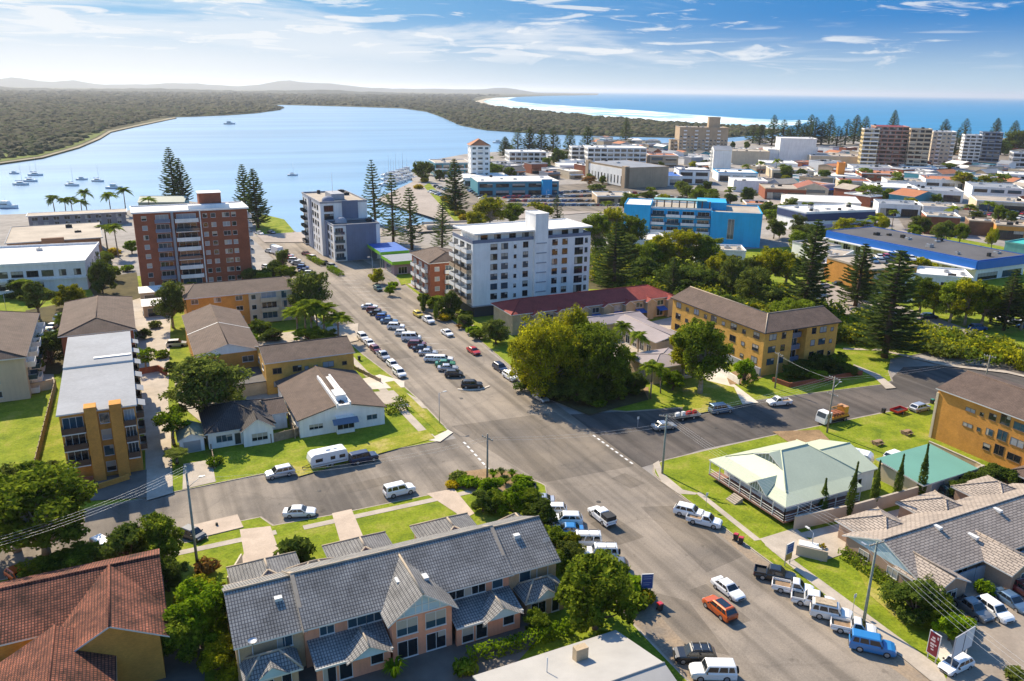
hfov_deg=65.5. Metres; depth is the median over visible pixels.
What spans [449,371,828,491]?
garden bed
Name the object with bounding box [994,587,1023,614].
parked car
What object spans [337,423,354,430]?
window
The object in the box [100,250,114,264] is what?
tree
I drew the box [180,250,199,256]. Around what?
sliding door
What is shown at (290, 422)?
timber fence
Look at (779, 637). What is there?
road
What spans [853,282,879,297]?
tree
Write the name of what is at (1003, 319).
pine tree
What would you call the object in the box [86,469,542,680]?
shaded paving
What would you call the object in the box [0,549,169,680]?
brick house
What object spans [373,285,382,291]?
parked car
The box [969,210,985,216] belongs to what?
tree
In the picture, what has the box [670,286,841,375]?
flats
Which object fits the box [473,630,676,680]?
bungalow
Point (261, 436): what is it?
window
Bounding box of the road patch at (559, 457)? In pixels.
[452,412,742,654]
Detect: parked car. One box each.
[3,564,22,579]
[45,322,59,328]
[166,339,186,347]
[180,523,206,542]
[264,463,295,479]
[282,504,316,518]
[288,257,300,261]
[290,260,304,264]
[297,264,308,268]
[298,268,312,272]
[301,251,310,255]
[326,262,337,267]
[348,449,378,464]
[356,331,368,340]
[361,303,377,308]
[363,338,374,346]
[366,306,381,311]
[369,309,386,315]
[369,343,380,352]
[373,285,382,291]
[375,313,390,319]
[376,350,389,360]
[380,317,397,323]
[382,480,415,498]
[386,358,398,368]
[387,322,404,329]
[392,366,406,377]
[394,329,410,335]
[407,339,426,347]
[412,310,423,317]
[412,344,432,351]
[418,348,438,355]
[422,315,434,323]
[423,354,434,361]
[432,354,453,360]
[435,359,455,365]
[437,363,458,371]
[440,328,453,336]
[444,369,463,377]
[461,379,482,388]
[466,346,480,354]
[492,361,507,372]
[502,369,518,381]
[532,391,548,402]
[542,493,554,501]
[550,502,566,513]
[551,522,583,531]
[553,511,582,524]
[582,541,620,556]
[612,556,628,572]
[650,420,676,430]
[672,642,717,664]
[673,501,704,516]
[688,657,738,680]
[708,402,733,414]
[809,596,853,621]
[820,283,832,287]
[832,280,842,285]
[848,628,896,658]
[877,257,885,262]
[882,449,900,456]
[908,401,930,412]
[920,312,938,318]
[937,652,974,676]
[938,484,953,498]
[953,593,994,623]
[968,323,987,330]
[975,593,1014,623]
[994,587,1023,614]
[1012,577,1023,596]
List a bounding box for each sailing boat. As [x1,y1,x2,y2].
[12,166,28,184]
[22,167,37,181]
[27,159,42,175]
[64,171,78,185]
[91,169,103,181]
[378,181,393,185]
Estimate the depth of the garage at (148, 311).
215.44 m
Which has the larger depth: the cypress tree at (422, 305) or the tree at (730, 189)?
the tree at (730, 189)
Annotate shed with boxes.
[876,443,977,494]
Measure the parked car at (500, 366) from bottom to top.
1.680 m
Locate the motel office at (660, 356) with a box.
[630,347,691,383]
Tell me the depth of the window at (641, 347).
192.50 m
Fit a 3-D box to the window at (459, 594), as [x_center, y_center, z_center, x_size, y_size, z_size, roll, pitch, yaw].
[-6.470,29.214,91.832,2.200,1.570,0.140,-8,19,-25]
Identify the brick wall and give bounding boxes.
[83,474,129,489]
[139,365,167,375]
[772,370,862,386]
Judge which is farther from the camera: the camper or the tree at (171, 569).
the camper
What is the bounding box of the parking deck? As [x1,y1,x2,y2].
[825,253,917,290]
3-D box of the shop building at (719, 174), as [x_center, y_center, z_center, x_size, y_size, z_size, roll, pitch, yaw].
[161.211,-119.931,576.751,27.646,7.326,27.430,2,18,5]
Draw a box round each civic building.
[457,173,508,186]
[470,175,558,194]
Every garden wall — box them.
[30,379,53,390]
[227,554,242,583]
[716,369,739,384]
[793,465,984,529]
[929,441,1010,483]
[957,550,1023,582]
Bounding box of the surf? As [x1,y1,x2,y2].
[484,97,809,127]
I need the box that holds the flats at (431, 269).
[409,246,452,296]
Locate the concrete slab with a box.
[194,514,242,535]
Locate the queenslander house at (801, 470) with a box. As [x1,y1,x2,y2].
[708,439,877,522]
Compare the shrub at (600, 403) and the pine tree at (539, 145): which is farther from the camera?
the pine tree at (539, 145)
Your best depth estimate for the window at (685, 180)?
548.51 m
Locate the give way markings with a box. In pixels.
[463,435,632,468]
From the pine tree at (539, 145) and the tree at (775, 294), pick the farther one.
the pine tree at (539, 145)
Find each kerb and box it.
[1,480,687,680]
[85,278,447,509]
[478,338,922,411]
[654,402,934,660]
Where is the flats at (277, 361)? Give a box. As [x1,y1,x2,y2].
[255,335,354,394]
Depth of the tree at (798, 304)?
205.61 m
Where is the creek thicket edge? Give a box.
[589,243,852,318]
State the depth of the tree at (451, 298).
217.56 m
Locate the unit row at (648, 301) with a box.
[491,284,673,334]
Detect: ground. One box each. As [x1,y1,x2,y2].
[0,87,788,164]
[0,136,1022,546]
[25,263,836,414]
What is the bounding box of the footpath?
[179,283,945,680]
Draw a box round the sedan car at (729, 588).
[710,575,745,601]
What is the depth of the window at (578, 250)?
227.18 m
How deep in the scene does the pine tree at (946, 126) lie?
1101.87 m
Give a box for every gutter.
[0,480,689,680]
[86,324,449,510]
[477,339,930,411]
[652,403,927,676]
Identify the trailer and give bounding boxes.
[670,411,689,420]
[685,409,703,419]
[889,406,907,414]
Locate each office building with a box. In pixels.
[429,159,467,175]
[674,166,709,183]
[791,239,840,258]
[820,247,853,260]
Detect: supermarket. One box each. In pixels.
[807,153,857,166]
[823,226,1023,280]
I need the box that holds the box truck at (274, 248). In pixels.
[271,245,282,254]
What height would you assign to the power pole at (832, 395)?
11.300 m
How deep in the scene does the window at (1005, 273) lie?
277.46 m
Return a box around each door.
[62,416,83,429]
[65,434,86,445]
[68,450,88,461]
[123,409,134,420]
[126,426,136,436]
[128,442,139,452]
[144,295,158,298]
[147,308,160,316]
[155,215,168,219]
[156,224,169,228]
[157,233,170,238]
[158,243,171,247]
[160,252,172,257]
[161,261,173,266]
[162,270,174,275]
[176,213,195,218]
[177,222,196,228]
[178,232,197,237]
[179,241,198,246]
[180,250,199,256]
[181,259,200,265]
[182,268,201,274]
[183,277,202,283]
[183,439,201,452]
[234,432,241,444]
[261,292,275,297]
[262,301,276,307]
[263,311,277,317]
[282,673,291,680]
[335,228,342,231]
[335,236,343,240]
[336,245,343,248]
[336,253,344,257]
[445,265,452,269]
[445,275,452,279]
[460,240,464,246]
[651,226,662,229]
[652,210,663,213]
[652,218,663,221]
[666,226,677,230]
[667,211,678,214]
[667,219,678,222]
[681,227,692,230]
[682,211,693,215]
[682,219,693,222]
[696,228,707,231]
[697,220,708,223]
[698,212,709,215]
[790,349,795,356]
[792,338,796,344]
[931,480,944,491]
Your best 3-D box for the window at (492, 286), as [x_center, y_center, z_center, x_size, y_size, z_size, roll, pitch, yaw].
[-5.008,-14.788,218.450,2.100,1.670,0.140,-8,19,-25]
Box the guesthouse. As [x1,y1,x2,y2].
[709,145,731,172]
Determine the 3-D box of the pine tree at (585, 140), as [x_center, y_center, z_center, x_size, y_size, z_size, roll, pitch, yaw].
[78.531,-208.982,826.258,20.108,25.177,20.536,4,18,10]
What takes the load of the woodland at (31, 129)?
on the shore ground at (502, 95)
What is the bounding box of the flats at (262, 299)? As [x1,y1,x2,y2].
[179,276,299,323]
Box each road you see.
[0,438,483,578]
[251,237,908,680]
[257,173,1017,348]
[570,364,1023,466]
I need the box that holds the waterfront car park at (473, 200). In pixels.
[444,154,1023,227]
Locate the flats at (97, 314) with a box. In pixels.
[57,295,135,356]
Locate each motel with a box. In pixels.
[25,208,126,225]
[587,311,674,350]
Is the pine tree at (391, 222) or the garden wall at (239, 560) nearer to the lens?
the garden wall at (239, 560)
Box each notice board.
[641,573,653,590]
[784,541,794,565]
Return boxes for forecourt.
[760,509,898,561]
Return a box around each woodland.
[0,88,535,110]
[0,104,771,159]
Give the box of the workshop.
[781,194,861,205]
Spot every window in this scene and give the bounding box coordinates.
[0,272,7,278]
[0,285,5,290]
[11,271,23,277]
[26,271,38,276]
[41,270,53,276]
[59,269,66,275]
[74,268,80,274]
[99,412,109,423]
[101,428,112,440]
[104,444,114,455]
[106,460,116,471]
[191,299,198,304]
[214,297,220,302]
[216,434,232,443]
[222,212,228,216]
[223,221,229,225]
[225,249,232,253]
[226,258,233,262]
[227,266,234,270]
[228,275,234,279]
[235,295,242,300]
[236,306,242,310]
[242,355,253,362]
[251,431,267,441]
[272,367,281,374]
[277,635,293,648]
[281,291,286,297]
[282,300,286,307]
[293,365,301,371]
[309,423,322,430]
[319,624,334,636]
[323,361,333,366]
[323,666,336,680]
[324,205,333,211]
[324,214,333,219]
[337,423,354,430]
[339,662,353,680]
[347,615,366,629]
[366,612,382,624]
[367,414,377,420]
[370,653,383,665]
[386,263,390,271]
[396,616,418,638]
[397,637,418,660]
[398,266,406,273]
[425,608,446,629]
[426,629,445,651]
[449,589,464,599]
[462,626,473,643]
[464,583,485,596]
[475,623,487,639]
[480,184,492,187]
[480,191,492,194]
[481,235,487,239]
[490,254,496,259]
[490,264,496,269]
[490,274,496,279]
[490,283,496,289]
[490,293,496,299]
[491,244,496,249]
[492,579,503,589]
[494,234,500,238]
[496,184,508,187]
[496,191,508,194]
[501,243,507,248]
[501,253,507,258]
[501,263,507,268]
[501,273,507,278]
[501,282,507,288]
[501,292,507,298]
[503,615,514,626]
[509,233,515,237]
[512,184,524,186]
[512,190,524,194]
[519,570,530,581]
[522,232,528,236]
[522,271,527,276]
[522,280,527,286]
[522,290,527,295]
[523,241,527,247]
[523,251,527,257]
[523,261,527,266]
[528,190,540,194]
[529,183,540,186]
[531,600,545,612]
[551,268,556,273]
[551,277,556,283]
[551,287,555,292]
[551,598,558,612]
[552,239,557,244]
[552,249,557,254]
[561,267,566,272]
[561,286,565,291]
[562,238,567,244]
[562,248,566,253]
[573,275,581,282]
[573,284,581,291]
[574,247,582,254]
[574,256,582,263]
[574,266,581,272]
[575,237,582,244]
[592,307,598,312]
[599,199,613,202]
[614,305,620,310]
[625,334,629,343]
[636,302,642,307]
[639,341,643,350]
[651,157,662,159]
[656,308,662,315]
[657,300,663,304]
[665,163,675,166]
[666,158,676,160]
[670,179,680,184]
[681,172,692,175]
[682,179,691,182]
[694,308,698,315]
[695,179,707,183]
[696,172,707,175]
[710,315,716,322]
[719,175,729,180]
[726,219,734,238]
[729,334,735,341]
[730,322,736,330]
[751,355,756,363]
[752,343,758,351]
[753,331,759,339]
[766,358,773,364]
[767,192,782,198]
[768,346,775,352]
[769,333,776,340]
[769,570,782,575]
[773,173,783,177]
[806,190,824,192]
[818,338,824,344]
[819,326,826,332]
[843,243,850,249]
[853,245,860,253]
[855,624,863,629]
[858,548,868,560]
[863,175,873,177]
[873,272,888,279]
[880,208,896,215]
[886,565,897,579]
[900,209,917,216]
[926,182,938,185]
[942,183,954,186]
[943,195,960,201]
[946,588,956,597]
[957,567,967,572]
[961,599,972,609]
[962,421,972,428]
[965,407,975,413]
[974,189,987,191]
[977,271,997,280]
[978,204,995,210]
[981,442,990,451]
[985,427,993,436]
[988,412,996,421]
[991,189,1004,192]
[993,443,1004,456]
[996,429,1007,442]
[999,230,1023,239]
[999,413,1011,426]
[1002,268,1021,276]
[1004,206,1023,211]
[1006,452,1020,464]
[1007,190,1021,193]
[1009,437,1023,449]
[1012,421,1023,432]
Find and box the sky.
[0,0,1023,97]
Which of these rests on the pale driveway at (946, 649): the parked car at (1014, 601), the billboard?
the billboard
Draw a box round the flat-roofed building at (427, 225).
[422,220,467,231]
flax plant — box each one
[381,655,408,677]
[488,468,499,477]
[496,467,506,474]
[499,475,510,483]
[507,468,517,476]
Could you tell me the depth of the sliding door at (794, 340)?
181.50 m
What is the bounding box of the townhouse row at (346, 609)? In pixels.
[221,512,563,680]
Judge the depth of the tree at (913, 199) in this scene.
432.19 m
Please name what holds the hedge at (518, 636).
on the shaded paving at (435, 665)
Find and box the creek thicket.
[589,265,854,321]
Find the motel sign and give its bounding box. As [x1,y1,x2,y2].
[926,629,941,663]
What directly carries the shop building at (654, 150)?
on the ground at (260, 254)
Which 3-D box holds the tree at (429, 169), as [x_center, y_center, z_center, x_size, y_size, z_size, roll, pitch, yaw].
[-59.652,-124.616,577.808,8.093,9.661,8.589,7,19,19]
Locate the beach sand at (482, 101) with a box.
[476,98,767,128]
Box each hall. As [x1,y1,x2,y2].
[728,177,767,191]
[731,149,769,163]
[792,180,828,194]
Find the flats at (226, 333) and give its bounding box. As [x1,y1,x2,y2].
[182,304,266,396]
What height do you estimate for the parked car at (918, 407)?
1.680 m
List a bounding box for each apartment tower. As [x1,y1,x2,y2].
[130,190,255,288]
[449,210,592,316]
[467,138,490,173]
[857,127,879,164]
[871,124,909,166]
[904,127,932,165]
[928,130,956,164]
[958,133,982,162]
[979,131,1003,161]
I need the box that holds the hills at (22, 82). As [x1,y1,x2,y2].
[0,77,545,93]
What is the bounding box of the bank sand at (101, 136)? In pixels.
[0,117,174,162]
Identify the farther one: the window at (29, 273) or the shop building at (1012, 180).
the shop building at (1012, 180)
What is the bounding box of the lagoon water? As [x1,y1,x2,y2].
[0,91,1023,233]
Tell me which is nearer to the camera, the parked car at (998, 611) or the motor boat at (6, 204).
the parked car at (998, 611)
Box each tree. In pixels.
[0,459,98,555]
[0,462,51,552]
[2,279,33,298]
[11,278,32,283]
[14,551,64,577]
[16,281,55,318]
[34,328,63,363]
[37,358,45,371]
[37,540,101,573]
[45,195,60,211]
[50,283,86,306]
[53,312,61,324]
[56,198,72,210]
[63,196,77,210]
[73,199,91,209]
[76,188,93,209]
[86,259,117,293]
[87,521,152,561]
[93,224,117,248]
[100,192,117,208]
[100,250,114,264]
[104,223,125,256]
[108,264,121,277]
[113,187,132,214]
[122,240,136,253]
[133,511,184,557]
[135,328,152,338]
[137,346,156,366]
[140,196,157,203]
[149,279,185,327]
[151,405,191,444]
[158,147,187,195]
[158,351,254,412]
[160,555,188,591]
[160,606,212,663]
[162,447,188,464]
[162,576,228,647]
[163,361,179,372]
[169,158,193,199]
[172,573,225,603]
[196,633,238,680]
[216,384,241,398]
[232,164,254,219]
[239,268,257,278]
[242,169,271,227]
[248,268,271,278]
[249,318,271,335]
[253,271,271,277]
[258,327,282,340]
[262,259,281,276]
[274,265,297,277]
[275,249,288,264]
[281,306,309,328]
[286,270,332,320]
[291,326,321,340]
[292,304,305,327]
[294,299,326,327]
[304,302,340,328]
[308,303,328,325]
[309,329,324,338]
[310,328,337,339]
[319,311,354,335]
[361,160,386,220]
[368,268,384,283]
[380,172,405,241]
[384,285,395,295]
[397,188,425,249]
[411,161,429,177]
[416,293,430,305]
[420,294,425,311]
[424,163,433,174]
[426,295,442,310]
[429,198,452,247]
[433,301,437,319]
[434,169,444,180]
[436,290,462,314]
[441,159,469,211]
[457,314,474,327]
[466,210,486,223]
[469,329,487,338]
[470,488,496,514]
[472,194,506,222]
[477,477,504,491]
[481,318,510,343]
[483,487,507,512]
[490,162,503,172]
[497,137,511,156]
[497,483,528,516]
[502,167,516,175]
[502,202,524,221]
[506,310,584,396]
[510,133,525,148]
[512,371,538,390]
[519,487,546,510]
[520,128,535,148]
[522,497,558,527]
[523,606,550,632]
[527,202,553,214]
[532,130,550,151]
[537,374,567,398]
[542,157,550,165]
[544,127,561,151]
[544,524,570,547]
[550,147,567,162]
[551,195,563,218]
[551,303,612,372]
[553,548,638,632]
[556,531,586,551]
[556,539,583,571]
[556,549,571,574]
[558,320,632,391]
[562,129,575,151]
[578,127,595,144]
[581,176,596,188]
[582,211,611,254]
[587,184,608,190]
[591,223,639,287]
[596,629,622,635]
[599,175,606,183]
[601,201,613,207]
[602,206,626,240]
[609,232,640,258]
[613,321,633,343]
[617,214,649,239]
[619,192,635,207]
[620,118,632,142]
[622,192,639,199]
[624,371,648,395]
[624,376,634,388]
[628,352,639,367]
[629,331,649,351]
[631,255,665,281]
[634,240,663,262]
[635,191,655,198]
[637,359,667,398]
[644,231,677,263]
[646,187,658,193]
[649,364,671,393]
[650,267,672,281]
[657,193,669,200]
[660,257,684,293]
[661,370,685,389]
[664,229,702,262]
[668,321,690,377]
[672,317,733,393]
[676,181,688,196]
[678,265,706,288]
[679,185,693,198]
[687,188,707,201]
[688,161,695,166]
[691,233,725,267]
[701,269,726,292]
[702,181,712,193]
[703,191,719,197]
[704,250,735,275]
[706,188,718,194]
[717,255,749,294]
[724,186,735,193]
[724,193,737,203]
[724,295,750,305]
[733,265,772,297]
[733,358,759,384]
[739,189,757,197]
[740,187,753,201]
[744,125,758,142]
[744,142,750,147]
[747,256,771,277]
[750,302,766,309]
[753,124,766,144]
[753,245,783,283]
[755,161,765,175]
[758,286,785,304]
[760,201,775,219]
[763,117,781,145]
[764,208,776,219]
[765,218,784,238]
[768,297,793,311]
[773,249,801,281]
[775,221,787,237]
[778,120,789,135]
[778,299,815,310]
[780,165,794,176]
[782,196,797,204]
[782,219,834,305]
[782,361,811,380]
[784,126,796,136]
[788,120,804,136]
[788,230,806,246]
[789,212,808,229]
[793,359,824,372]
[795,168,807,173]
[796,125,811,136]
[796,224,812,238]
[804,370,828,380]
[805,114,815,136]
[805,223,824,235]
[806,117,824,140]
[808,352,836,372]
[814,121,833,144]
[818,169,830,176]
[818,478,828,509]
[824,114,837,143]
[829,126,845,145]
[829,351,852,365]
[831,217,856,228]
[835,243,879,306]
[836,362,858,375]
[838,119,854,144]
[838,179,851,184]
[845,461,858,515]
[847,116,861,143]
[848,250,932,358]
[853,220,873,226]
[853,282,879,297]
[855,116,870,141]
[855,183,884,194]
[857,167,872,172]
[862,215,878,223]
[869,460,881,501]
[874,216,890,227]
[877,578,954,627]
[882,188,893,198]
[888,110,899,124]
[888,210,901,227]
[890,170,903,179]
[892,453,904,492]
[904,197,917,201]
[905,256,932,266]
[906,215,933,234]
[906,275,941,314]
[907,224,922,234]
[917,443,929,494]
[919,593,964,625]
[923,283,945,313]
[924,572,949,594]
[930,193,943,202]
[930,222,952,237]
[931,612,977,640]
[933,278,972,323]
[938,220,956,238]
[939,120,951,130]
[942,162,956,168]
[943,206,960,211]
[948,479,966,495]
[950,172,974,190]
[951,276,987,325]
[953,130,961,154]
[953,222,969,241]
[957,118,971,135]
[959,471,981,480]
[961,204,978,216]
[968,281,1012,324]
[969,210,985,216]
[971,175,992,182]
[977,466,998,479]
[980,201,996,217]
[984,227,999,247]
[985,462,1009,476]
[987,269,1023,330]
[988,173,1011,182]
[990,118,1002,131]
[992,204,1008,219]
[996,467,1021,482]
[1000,139,1014,154]
[1003,130,1023,147]
[1005,284,1023,330]
[1006,210,1018,220]
[1009,120,1020,132]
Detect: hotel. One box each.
[623,197,762,247]
[668,139,676,150]
[675,117,728,152]
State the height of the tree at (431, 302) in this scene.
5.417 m
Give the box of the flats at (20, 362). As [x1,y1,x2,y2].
[0,311,46,401]
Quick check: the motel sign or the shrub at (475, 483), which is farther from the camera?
the shrub at (475, 483)
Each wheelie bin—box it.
[656,601,663,611]
[732,532,738,540]
[737,536,743,543]
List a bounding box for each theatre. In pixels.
[763,147,817,159]
[775,136,816,160]
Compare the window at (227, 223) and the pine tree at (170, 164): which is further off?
the pine tree at (170, 164)
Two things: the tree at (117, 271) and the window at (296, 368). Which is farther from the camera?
the tree at (117, 271)
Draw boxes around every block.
[0,242,99,294]
[0,276,447,509]
[0,481,685,680]
[56,331,147,483]
[299,172,380,261]
[395,237,1003,331]
[479,270,1023,411]
[505,149,545,162]
[569,145,583,159]
[583,144,646,162]
[654,403,988,677]
[1009,151,1023,167]
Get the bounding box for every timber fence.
[32,379,56,465]
[270,427,298,442]
[286,406,295,438]
[354,366,380,381]
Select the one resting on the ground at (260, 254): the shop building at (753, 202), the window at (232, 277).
the shop building at (753, 202)
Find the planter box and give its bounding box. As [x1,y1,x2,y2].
[796,539,828,561]
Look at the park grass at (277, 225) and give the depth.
353.92 m
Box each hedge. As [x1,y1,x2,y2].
[306,254,324,264]
[326,265,344,275]
[391,395,405,404]
[451,310,472,319]
[465,616,574,662]
[838,545,898,591]
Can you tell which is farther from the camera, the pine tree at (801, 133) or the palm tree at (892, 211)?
the pine tree at (801, 133)
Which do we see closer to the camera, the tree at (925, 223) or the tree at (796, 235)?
the tree at (796, 235)
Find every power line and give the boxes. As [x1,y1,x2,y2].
[3,468,184,538]
[193,440,485,481]
[204,442,464,477]
[668,421,867,544]
[675,424,872,543]
[677,423,874,540]
[874,550,1021,678]
[875,545,1021,672]
[884,542,1023,661]
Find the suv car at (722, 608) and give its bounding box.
[702,595,737,622]
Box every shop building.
[490,161,516,164]
[500,166,526,175]
[502,164,521,165]
[524,161,547,173]
[539,170,560,178]
[541,167,565,170]
[547,154,571,164]
[557,167,583,178]
[559,159,583,162]
[574,163,585,175]
[592,191,629,203]
[593,136,612,139]
[597,140,613,144]
[612,141,631,144]
[623,138,640,140]
[629,140,641,143]
[640,140,659,143]
[643,143,659,147]
[646,152,678,166]
[647,148,661,152]
[653,144,667,150]
[663,150,683,155]
[668,171,682,185]
[676,150,692,155]
[678,157,684,163]
[684,156,702,165]
[688,153,708,156]
[688,162,709,168]
[693,150,710,156]
[703,156,710,161]
[712,168,757,181]
[742,164,769,172]
[742,200,768,209]
[758,160,797,166]
[758,183,806,198]
[762,177,776,181]
[766,166,814,177]
[768,178,798,183]
[793,173,817,175]
[794,160,808,166]
[799,175,833,182]
[799,180,834,193]
[809,159,840,170]
[814,171,861,183]
[818,146,838,152]
[818,163,836,170]
[818,260,826,276]
[824,150,844,152]
[833,167,858,172]
[833,183,866,195]
[835,177,870,185]
[839,147,857,150]
[844,192,882,206]
[847,164,891,169]
[849,150,858,153]
[855,169,903,181]
[863,181,917,191]
[873,199,921,216]
[881,177,925,185]
[889,188,937,201]
[890,167,914,173]
[899,164,938,169]
[904,171,937,177]
[913,185,963,202]
[915,168,933,171]
[918,201,958,215]
[919,175,970,189]
[927,164,946,168]
[929,169,955,175]
[945,160,971,165]
[951,166,968,169]
[954,169,974,171]
[964,181,1023,196]
[965,216,995,235]
[968,164,1002,170]
[968,194,1023,211]
[972,163,995,164]
[973,168,999,174]
[973,174,997,181]
[992,220,1023,239]
[993,177,1023,183]
[996,160,1015,167]
[997,171,1023,178]
[1008,168,1023,171]
[1012,182,1023,187]
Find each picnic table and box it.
[871,439,884,445]
[900,429,912,435]
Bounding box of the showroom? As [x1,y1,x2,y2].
[1004,238,1023,253]
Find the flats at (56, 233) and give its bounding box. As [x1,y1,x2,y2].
[4,222,102,252]
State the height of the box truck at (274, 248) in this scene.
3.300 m
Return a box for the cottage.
[198,397,287,448]
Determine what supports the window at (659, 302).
in the unit row at (648, 301)
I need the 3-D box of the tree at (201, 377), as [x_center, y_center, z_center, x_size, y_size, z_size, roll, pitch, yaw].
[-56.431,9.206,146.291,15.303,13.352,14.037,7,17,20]
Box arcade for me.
[555,162,582,168]
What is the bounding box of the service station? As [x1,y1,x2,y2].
[367,242,411,274]
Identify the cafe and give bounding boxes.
[694,244,745,261]
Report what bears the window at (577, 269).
in the apartment tower at (537, 253)
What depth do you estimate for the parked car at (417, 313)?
219.16 m
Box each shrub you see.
[45,459,60,471]
[106,247,121,255]
[120,265,134,270]
[147,320,161,328]
[153,348,169,358]
[193,555,221,574]
[206,457,218,466]
[212,455,224,464]
[272,534,316,563]
[384,399,409,413]
[388,281,398,286]
[413,184,423,188]
[420,177,428,181]
[437,313,453,320]
[445,479,458,488]
[446,469,468,480]
[452,656,478,677]
[454,209,465,215]
[456,474,477,487]
[458,214,468,219]
[465,325,481,332]
[471,477,482,487]
[511,473,534,487]
[554,394,571,400]
[591,399,607,407]
[628,572,648,591]
[629,589,652,611]
[641,589,656,603]
[973,579,995,595]
[1003,665,1023,680]
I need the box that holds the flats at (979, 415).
[929,370,1023,482]
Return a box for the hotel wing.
[634,232,673,244]
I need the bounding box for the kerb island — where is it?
[458,386,489,390]
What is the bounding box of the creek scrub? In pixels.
[836,307,1023,370]
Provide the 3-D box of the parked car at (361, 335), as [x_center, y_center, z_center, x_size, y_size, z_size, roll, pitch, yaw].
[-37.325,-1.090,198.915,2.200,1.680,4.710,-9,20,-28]
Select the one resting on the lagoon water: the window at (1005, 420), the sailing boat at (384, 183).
the sailing boat at (384, 183)
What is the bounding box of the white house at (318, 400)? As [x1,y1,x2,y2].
[275,366,386,437]
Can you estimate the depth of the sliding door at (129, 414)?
126.26 m
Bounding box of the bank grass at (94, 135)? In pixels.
[0,131,104,160]
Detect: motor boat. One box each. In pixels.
[0,200,17,208]
[75,176,87,179]
[105,183,122,188]
[380,176,389,180]
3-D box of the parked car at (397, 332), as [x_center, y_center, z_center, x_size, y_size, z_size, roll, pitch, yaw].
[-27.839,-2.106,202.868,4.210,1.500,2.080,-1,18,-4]
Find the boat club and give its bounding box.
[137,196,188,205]
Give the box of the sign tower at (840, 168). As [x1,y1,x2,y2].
[836,162,845,174]
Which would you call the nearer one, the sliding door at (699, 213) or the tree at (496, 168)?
the sliding door at (699, 213)
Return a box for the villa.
[835,475,1023,597]
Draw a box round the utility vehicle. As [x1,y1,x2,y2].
[587,505,616,526]
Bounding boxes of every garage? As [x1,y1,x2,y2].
[138,285,162,298]
[140,298,167,316]
[175,419,205,452]
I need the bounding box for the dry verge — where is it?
[291,378,904,624]
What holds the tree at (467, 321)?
on the church block at (478, 321)
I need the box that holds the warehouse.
[921,210,960,235]
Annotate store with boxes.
[777,203,875,228]
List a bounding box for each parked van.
[89,533,106,550]
[401,332,421,340]
[574,529,601,546]
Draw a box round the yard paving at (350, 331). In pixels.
[43,295,671,421]
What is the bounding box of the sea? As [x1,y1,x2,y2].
[504,92,1023,137]
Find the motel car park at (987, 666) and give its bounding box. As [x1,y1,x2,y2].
[946,577,1023,680]
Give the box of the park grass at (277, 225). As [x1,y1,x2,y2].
[256,183,874,349]
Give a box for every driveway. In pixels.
[136,298,425,499]
[240,489,473,562]
[363,372,952,660]
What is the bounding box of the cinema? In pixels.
[585,160,668,187]
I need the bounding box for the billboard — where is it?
[950,626,975,666]
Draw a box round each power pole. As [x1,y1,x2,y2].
[184,465,204,561]
[482,433,492,477]
[658,415,673,473]
[774,352,782,387]
[826,375,841,432]
[861,540,884,620]
[984,354,995,373]
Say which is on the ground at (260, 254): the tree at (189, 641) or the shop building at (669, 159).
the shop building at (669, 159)
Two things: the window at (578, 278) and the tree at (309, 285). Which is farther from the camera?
the window at (578, 278)
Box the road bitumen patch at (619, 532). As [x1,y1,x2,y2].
[2,343,750,625]
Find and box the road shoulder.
[546,500,930,680]
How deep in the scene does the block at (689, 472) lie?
125.73 m
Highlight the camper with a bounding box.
[856,448,877,469]
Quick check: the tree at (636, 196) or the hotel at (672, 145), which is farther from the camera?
the hotel at (672, 145)
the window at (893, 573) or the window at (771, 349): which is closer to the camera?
the window at (893, 573)
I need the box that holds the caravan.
[302,444,347,468]
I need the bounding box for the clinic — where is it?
[905,266,973,285]
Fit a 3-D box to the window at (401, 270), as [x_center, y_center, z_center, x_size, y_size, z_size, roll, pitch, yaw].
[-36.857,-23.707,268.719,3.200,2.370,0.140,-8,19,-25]

